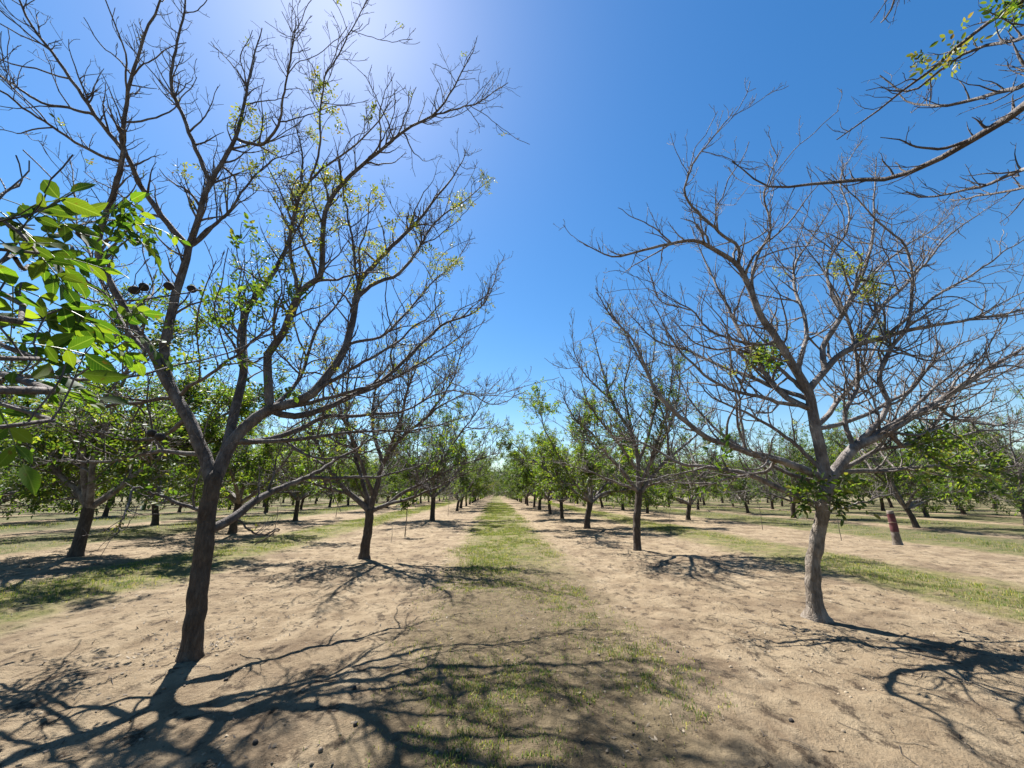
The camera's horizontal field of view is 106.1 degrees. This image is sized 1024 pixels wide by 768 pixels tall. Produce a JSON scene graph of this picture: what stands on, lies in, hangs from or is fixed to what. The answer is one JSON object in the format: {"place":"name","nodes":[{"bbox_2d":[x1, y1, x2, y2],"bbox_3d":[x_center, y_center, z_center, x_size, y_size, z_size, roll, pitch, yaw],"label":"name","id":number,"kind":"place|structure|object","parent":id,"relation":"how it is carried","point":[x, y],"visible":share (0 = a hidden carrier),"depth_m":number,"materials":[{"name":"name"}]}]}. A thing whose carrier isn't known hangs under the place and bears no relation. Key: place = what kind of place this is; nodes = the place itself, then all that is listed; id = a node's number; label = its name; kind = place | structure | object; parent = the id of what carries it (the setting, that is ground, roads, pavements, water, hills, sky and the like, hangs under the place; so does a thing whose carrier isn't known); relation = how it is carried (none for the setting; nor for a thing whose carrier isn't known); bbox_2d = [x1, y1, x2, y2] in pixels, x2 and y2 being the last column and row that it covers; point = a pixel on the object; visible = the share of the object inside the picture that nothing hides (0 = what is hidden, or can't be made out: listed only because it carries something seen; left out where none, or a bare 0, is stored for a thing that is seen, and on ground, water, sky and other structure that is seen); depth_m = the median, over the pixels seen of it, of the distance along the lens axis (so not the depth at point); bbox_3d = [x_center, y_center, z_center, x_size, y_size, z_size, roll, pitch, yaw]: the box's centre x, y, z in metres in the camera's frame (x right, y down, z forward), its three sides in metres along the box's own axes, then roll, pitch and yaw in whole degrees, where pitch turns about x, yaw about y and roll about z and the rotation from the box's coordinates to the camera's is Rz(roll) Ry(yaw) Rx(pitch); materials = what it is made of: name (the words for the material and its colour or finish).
{"place":"outdoors","nodes":[
{"label":"outdoors","id":0,"kind":"place"},
{"bbox_2d":[0,502,355,530],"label":"grass","id":1,"kind":"structure","parent":0,"point":[142,518],"depth_m":22.77,"materials":[{"name":"green plant"}]},
{"bbox_2d":[0,502,409,552],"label":"grass","id":2,"kind":"structure","parent":0,"point":[255,517],"depth_m":18.39,"materials":[{"name":"green plant"}]},
{"bbox_2d":[0,503,451,619],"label":"grass","id":3,"kind":"structure","parent":0,"point":[426,507],"depth_m":7.45,"materials":[{"name":"green plant"}]},
{"bbox_2d":[252,739,257,744],"bbox_3d":[-1.689,2.358,2.533,0.035,0.034,0.036,49,-39,-9],"label":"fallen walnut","id":4,"kind":"object","parent":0,"point":[255,742],"visible":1,"depth_m":2.52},
{"bbox_2d":[0,493,1023,767],"bbox_3d":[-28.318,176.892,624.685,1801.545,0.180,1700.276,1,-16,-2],"label":"ground","id":5,"kind":"structure","parent":0,"point":[934,715],"depth_m":4.22,"materials":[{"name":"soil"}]},
{"bbox_2d":[0,438,68,508],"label":"walnut tree","id":6,"kind":"object","parent":5,"relation":"on","point":[5,484],"visible":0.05,"depth_m":20.63,"materials":[{"name":"green plant"}]},
{"bbox_2d":[65,487,79,512],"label":"walnut tree","id":7,"kind":"object","parent":5,"relation":"on","point":[75,510],"visible":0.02,"depth_m":30.89,"materials":[{"name":"green plant"}]},
{"bbox_2d":[0,384,180,516],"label":"walnut tree","id":8,"kind":"object","parent":5,"relation":"on","point":[63,506],"visible":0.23,"depth_m":14.60,"materials":[{"name":"green plant"}]},
{"bbox_2d":[56,485,149,516],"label":"walnut tree","id":9,"kind":"object","parent":5,"relation":"on","point":[106,511],"visible":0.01,"depth_m":25.85,"materials":[{"name":"green plant"}]},
{"bbox_2d":[0,150,280,495],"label":"walnut tree","id":10,"kind":"object","parent":5,"relation":"on","point":[72,317],"visible":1,"depth_m":1.16,"materials":[{"name":"green plant"}]},
{"bbox_2d":[0,273,300,556],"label":"walnut tree","id":11,"kind":"object","parent":5,"relation":"on","point":[86,477],"visible":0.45,"depth_m":10.26,"materials":[{"name":"green plant"}]},
{"bbox_2d":[163,468,189,511],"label":"walnut tree","id":12,"kind":"object","parent":5,"relation":"on","point":[179,508],"visible":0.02,"depth_m":31.76,"materials":[{"name":"green plant"}]},
{"bbox_2d":[85,383,289,525],"bbox_3d":[-17.260,3.733,21.096,7.414,7.748,10.665,-10,-18,30],"label":"walnut tree","id":13,"kind":"object","parent":5,"relation":"on","point":[155,517],"visible":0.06,"depth_m":20.06,"materials":[{"name":"green plant"}]},
{"bbox_2d":[169,436,260,505],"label":"walnut tree","id":14,"kind":"object","parent":5,"relation":"on","point":[250,446],"visible":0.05,"depth_m":23.77,"materials":[{"name":"green plant"}]},
{"bbox_2d":[149,362,359,533],"bbox_3d":[-12.324,2.740,15.911,10.485,6.741,6.801,-9,-18,30],"label":"walnut tree","id":15,"kind":"object","parent":5,"relation":"on","point":[234,494],"visible":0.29,"depth_m":15.36,"materials":[{"name":"green plant"}]},
{"bbox_2d":[237,420,319,512],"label":"walnut tree","id":16,"kind":"object","parent":5,"relation":"on","point":[265,508],"visible":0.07,"depth_m":31.30,"materials":[{"name":"green plant"}]},
{"bbox_2d":[0,0,558,662],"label":"walnut tree","id":17,"kind":"object","parent":5,"relation":"on","point":[212,472],"visible":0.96,"depth_m":5.29,"materials":[{"name":"brown plant"}]},
{"bbox_2d":[258,446,311,506],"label":"walnut tree","id":18,"kind":"object","parent":5,"relation":"on","point":[280,495],"depth_m":44.80,"materials":[{"name":"green plant"}]},
{"bbox_2d":[240,405,368,520],"bbox_3d":[-12.949,4.617,23.213,6.238,7.078,7.100,-5,-16,18],"label":"walnut tree","id":19,"kind":"object","parent":5,"relation":"on","point":[297,497],"visible":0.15,"depth_m":22.30,"materials":[{"name":"green plant"}]},
{"bbox_2d":[273,459,346,508],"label":"walnut tree","id":20,"kind":"object","parent":5,"relation":"on","point":[302,501],"visible":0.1,"depth_m":37.06,"materials":[{"name":"green plant"}]},
{"bbox_2d":[309,467,333,502],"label":"walnut tree","id":21,"kind":"object","parent":5,"relation":"on","point":[318,496],"visible":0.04,"depth_m":55.46,"materials":[{"name":"green plant"}]},
{"bbox_2d":[332,488,345,514],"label":"walnut sapling","id":22,"kind":"object","parent":5,"relation":"on","point":[339,497],"visible":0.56,"depth_m":25.53,"materials":[{"name":"green plant"}]},
{"bbox_2d":[330,427,347,465],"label":"tree","id":23,"kind":"object","parent":5,"relation":"on","point":[339,440],"visible":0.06,"depth_m":107.09,"materials":[{"name":"green plant"}]},
{"bbox_2d":[318,452,372,506],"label":"walnut tree","id":24,"kind":"object","parent":5,"relation":"on","point":[330,501],"visible":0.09,"depth_m":43.12,"materials":[{"name":"green plant"}]},
{"bbox_2d":[335,441,377,504],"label":"walnut tree","id":25,"kind":"object","parent":5,"relation":"on","point":[348,500],"visible":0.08,"depth_m":49.09,"materials":[{"name":"green plant"}]},
{"bbox_2d":[331,444,397,503],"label":"walnut tree","id":26,"kind":"object","parent":5,"relation":"on","point":[355,482],"visible":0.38,"depth_m":33.49,"materials":[{"name":"green plant"}]},
{"bbox_2d":[241,310,509,559],"bbox_3d":[-3.620,0.901,10.493,7.155,7.351,4.164,1,-16,-2],"label":"walnut tree","id":27,"kind":"object","parent":5,"relation":"on","point":[369,508],"visible":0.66,"depth_m":10.17,"materials":[{"name":"brown plant"}]},
{"bbox_2d":[369,455,399,502],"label":"walnut tree","id":28,"kind":"object","parent":5,"relation":"on","point":[386,469],"visible":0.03,"depth_m":60.74,"materials":[{"name":"green plant"}]},
{"bbox_2d":[367,454,414,507],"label":"walnut tree","id":29,"kind":"object","parent":5,"relation":"on","point":[390,478],"visible":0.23,"depth_m":39.18,"materials":[{"name":"green plant"}]},
{"bbox_2d":[373,456,428,502],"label":"walnut tree","id":30,"kind":"object","parent":5,"relation":"on","point":[404,484],"visible":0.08,"depth_m":45.82,"materials":[{"name":"green plant"}]},
{"bbox_2d":[396,488,418,536],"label":"walnut sapling","id":31,"kind":"object","parent":5,"relation":"on","point":[404,505],"visible":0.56,"depth_m":14.87,"materials":[{"name":"green plant"}]},
{"bbox_2d":[367,382,497,520],"bbox_3d":[-5.098,4.129,23.498,7.029,8.229,8.000,-9,-18,29],"label":"walnut tree","id":32,"kind":"object","parent":5,"relation":"on","point":[434,494],"visible":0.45,"depth_m":22.79,"materials":[{"name":"green plant"}]},
{"bbox_2d":[440,449,490,510],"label":"walnut tree","id":33,"kind":"object","parent":5,"relation":"on","point":[464,484],"visible":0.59,"depth_m":33.76,"materials":[{"name":"green plant"}]},
{"bbox_2d":[435,442,500,507],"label":"walnut tree","id":34,"kind":"object","parent":5,"relation":"on","point":[470,491],"visible":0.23,"depth_m":40.00,"materials":[{"name":"green plant"}]},
{"bbox_2d":[452,463,491,505],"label":"walnut tree","id":35,"kind":"object","parent":5,"relation":"on","point":[479,486],"visible":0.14,"depth_m":46.16,"materials":[{"name":"green plant"}]},
{"bbox_2d":[451,461,499,503],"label":"walnut tree","id":36,"kind":"object","parent":5,"relation":"on","point":[488,482],"visible":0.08,"depth_m":51.23,"materials":[{"name":"green plant"}]},
{"bbox_2d":[471,457,501,502],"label":"walnut tree","id":37,"kind":"object","parent":5,"relation":"on","point":[489,485],"visible":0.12,"depth_m":57.91,"materials":[{"name":"green plant"}]},
{"bbox_2d":[478,487,496,499],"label":"walnut tree","id":38,"kind":"object","parent":5,"relation":"on","point":[489,492],"visible":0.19,"depth_m":82.33,"materials":[{"name":"green plant"}]},
{"bbox_2d":[491,469,521,502],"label":"walnut tree","id":39,"kind":"object","parent":5,"relation":"on","point":[503,486],"visible":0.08,"depth_m":58.97,"materials":[{"name":"green plant"}]},
{"bbox_2d":[488,463,529,505],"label":"walnut tree","id":40,"kind":"object","parent":5,"relation":"on","point":[504,491],"visible":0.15,"depth_m":47.72,"materials":[{"name":"green plant"}]},
{"bbox_2d":[495,485,525,503],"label":"walnut tree","id":41,"kind":"object","parent":5,"relation":"on","point":[506,489],"visible":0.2,"depth_m":55.58,"materials":[{"name":"green plant"}]},
{"bbox_2d":[2,545,1020,767],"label":"soil clods","id":42,"kind":"object","parent":5,"relation":"on","point":[312,762],"visible":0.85,"depth_m":3.62,"materials":[{"name":"brown soil"}]},
{"bbox_2d":[502,468,520,501],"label":"walnut tree","id":43,"kind":"object","parent":5,"relation":"on","point":[506,471],"visible":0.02,"depth_m":68.79,"materials":[{"name":"green plant"}]},
{"bbox_2d":[507,449,562,506],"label":"walnut tree","id":44,"kind":"object","parent":5,"relation":"on","point":[511,471],"visible":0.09,"depth_m":41.65,"materials":[{"name":"green plant"}]},
{"bbox_2d":[496,430,588,509],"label":"walnut tree","id":45,"kind":"object","parent":5,"relation":"on","point":[510,465],"visible":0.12,"depth_m":37.30,"materials":[{"name":"green plant"}]},
{"bbox_2d":[510,427,580,513],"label":"walnut tree","id":46,"kind":"object","parent":5,"relation":"on","point":[547,497],"visible":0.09,"depth_m":29.30,"materials":[{"name":"green plant"}]},
{"bbox_2d":[498,424,619,518],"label":"walnut tree","id":47,"kind":"object","parent":5,"relation":"on","point":[524,472],"visible":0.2,"depth_m":24.29,"materials":[{"name":"green plant"}]},
{"bbox_2d":[277,457,871,495],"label":"wood","id":48,"kind":"object","parent":5,"relation":"on","point":[500,475],"depth_m":172.23,"materials":[{"name":"green plant"}]},
{"bbox_2d":[485,376,701,528],"bbox_3d":[3.899,3.604,19.235,10.029,6.904,6.505,7,-17,-22],"label":"walnut tree","id":49,"kind":"object","parent":5,"relation":"on","point":[556,471],"visible":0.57,"depth_m":17.89,"materials":[{"name":"green plant"}]},
{"bbox_2d":[573,444,631,506],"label":"walnut tree","id":50,"kind":"object","parent":5,"relation":"on","point":[601,502],"visible":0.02,"depth_m":41.72,"materials":[{"name":"green plant"}]},
{"bbox_2d":[572,434,679,509],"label":"walnut tree","id":51,"kind":"object","parent":5,"relation":"on","point":[622,507],"visible":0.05,"depth_m":36.13,"materials":[{"name":"green plant"}]},
{"bbox_2d":[541,283,720,550],"bbox_3d":[3.867,0.514,11.781,5.894,8.907,3.871,1,-16,-2],"label":"walnut tree","id":52,"kind":"object","parent":5,"relation":"on","point":[663,434],"visible":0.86,"depth_m":11.65,"materials":[{"name":"brown plant"}]},
{"bbox_2d":[607,437,681,513],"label":"walnut tree","id":53,"kind":"object","parent":5,"relation":"on","point":[645,498],"visible":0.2,"depth_m":29.87,"materials":[{"name":"green plant"}]},
{"bbox_2d":[593,400,749,519],"bbox_3d":[9.523,4.859,23.878,9.662,7.036,6.717,1,-16,-5],"label":"walnut tree","id":54,"kind":"object","parent":5,"relation":"on","point":[689,503],"visible":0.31,"depth_m":22.98,"materials":[{"name":"green plant"}]},
{"bbox_2d":[655,451,692,506],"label":"walnut tree","id":55,"kind":"object","parent":5,"relation":"on","point":[672,483],"visible":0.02,"depth_m":42.88,"materials":[{"name":"green plant"}]},
{"bbox_2d":[667,455,719,504],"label":"walnut tree","id":56,"kind":"object","parent":5,"relation":"on","point":[703,496],"visible":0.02,"depth_m":49.17,"materials":[{"name":"green plant"}]},
{"bbox_2d":[673,449,734,509],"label":"walnut tree","id":57,"kind":"object","parent":5,"relation":"on","point":[699,498],"visible":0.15,"depth_m":36.44,"materials":[{"name":"green plant"}]},
{"bbox_2d":[695,454,768,506],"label":"walnut tree","id":58,"kind":"object","parent":5,"relation":"on","point":[726,487],"visible":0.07,"depth_m":43.03,"materials":[{"name":"green plant"}]},
{"bbox_2d":[704,445,782,512],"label":"walnut tree","id":59,"kind":"object","parent":5,"relation":"on","point":[725,495],"visible":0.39,"depth_m":30.56,"materials":[{"name":"green plant"}]},
{"bbox_2d":[703,444,791,508],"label":"walnut tree","id":60,"kind":"object","parent":5,"relation":"on","point":[771,501],"visible":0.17,"depth_m":37.20,"materials":[{"name":"green plant"}]},
{"bbox_2d":[762,462,787,505],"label":"walnut tree","id":61,"kind":"object","parent":5,"relation":"on","point":[781,495],"depth_m":46.13,"materials":[{"name":"green plant"}]},
{"bbox_2d":[704,423,849,517],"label":"walnut tree","id":62,"kind":"object","parent":5,"relation":"on","point":[793,452],"visible":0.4,"depth_m":24.59,"materials":[{"name":"green plant"}]},
{"bbox_2d":[554,77,1023,623],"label":"walnut tree","id":63,"kind":"object","parent":5,"relation":"on","point":[824,475],"visible":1,"depth_m":5.76,"materials":[{"name":"grey plant"}]},
{"bbox_2d":[757,418,867,499],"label":"walnut tree","id":64,"kind":"object","parent":5,"relation":"on","point":[841,479],"visible":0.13,"depth_m":31.82,"materials":[{"name":"green plant"}]},
{"bbox_2d":[790,456,859,500],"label":"walnut tree","id":65,"kind":"object","parent":5,"relation":"on","point":[849,496],"visible":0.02,"depth_m":39.81,"materials":[{"name":"green plant"}]},
{"bbox_2d":[711,0,1023,222],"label":"walnut tree","id":66,"kind":"object","parent":5,"relation":"on","point":[1012,8],"visible":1,"depth_m":3.01,"materials":[{"name":"brown plant"}]},
{"bbox_2d":[846,444,893,507],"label":"walnut tree","id":67,"kind":"object","parent":5,"relation":"on","point":[890,503],"visible":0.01,"depth_m":40.88,"materials":[{"name":"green plant"}]},
{"bbox_2d":[859,487,907,504],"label":"walnut tree","id":68,"kind":"object","parent":5,"relation":"on","point":[869,494],"visible":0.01,"depth_m":50.02,"materials":[{"name":"green plant"}]},
{"bbox_2d":[827,436,947,510],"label":"walnut tree","id":69,"kind":"object","parent":5,"relation":"on","point":[867,486],"visible":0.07,"depth_m":34.62,"materials":[{"name":"green plant"}]},
{"bbox_2d":[886,510,903,544],"bbox_3d":[12.054,4.591,12.136,0.285,1.163,0.283,1,-16,-2],"label":"post","id":70,"kind":"object","parent":5,"relation":"on","point":[894,531],"visible":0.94,"depth_m":12.08,"materials":[{"name":"red paint"}]},
{"bbox_2d":[807,399,1023,527],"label":"walnut tree","id":71,"kind":"object","parent":5,"relation":"on","point":[910,504],"visible":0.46,"depth_m":18.01,"materials":[{"name":"green plant"}]},
{"bbox_2d":[854,425,1009,516],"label":"walnut tree","id":72,"kind":"object","parent":5,"relation":"on","point":[907,494],"visible":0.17,"depth_m":26.45,"materials":[{"name":"green plant"}]},
{"bbox_2d":[888,426,1016,514],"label":"walnut tree","id":73,"kind":"object","parent":5,"relation":"on","point":[962,512],"visible":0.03,"depth_m":28.22,"materials":[{"name":"green plant"}]},
{"bbox_2d":[905,385,1023,524],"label":"walnut tree","id":74,"kind":"object","parent":5,"relation":"on","point":[991,444],"visible":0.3,"depth_m":20.35,"materials":[{"name":"green plant"}]},
{"bbox_2d":[959,411,1023,494],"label":"walnut tree","id":75,"kind":"object","parent":5,"relation":"on","point":[1003,444],"visible":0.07,"depth_m":25.09,"materials":[{"name":"green plant"}]},
{"bbox_2d":[966,443,1023,508],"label":"walnut tree","id":76,"kind":"object","parent":5,"relation":"on","point":[994,504],"depth_m":38.12,"materials":[{"name":"green plant"}]},
{"bbox_2d":[0,0,1023,491],"label":"sky","id":77,"kind":"structure","parent":0,"point":[603,86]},
{"bbox_2d":[298,503,754,767],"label":"grass","id":78,"kind":"structure","parent":0,"point":[495,510],"depth_m":3.47,"materials":[{"name":"green plant"}]},
{"bbox_2d":[544,503,1023,620],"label":"grass","id":79,"kind":"structure","parent":0,"point":[980,586],"depth_m":7.56,"materials":[{"name":"green plant"}]},
{"bbox_2d":[594,502,1023,551],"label":"grass","id":80,"kind":"structure","parent":0,"point":[960,540],"depth_m":16.84,"materials":[{"name":"green plant"}]},
{"bbox_2d":[631,501,1022,531],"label":"grass","id":81,"kind":"structure","parent":0,"point":[872,518],"depth_m":23.01,"materials":[{"name":"green plant"}]}
]}

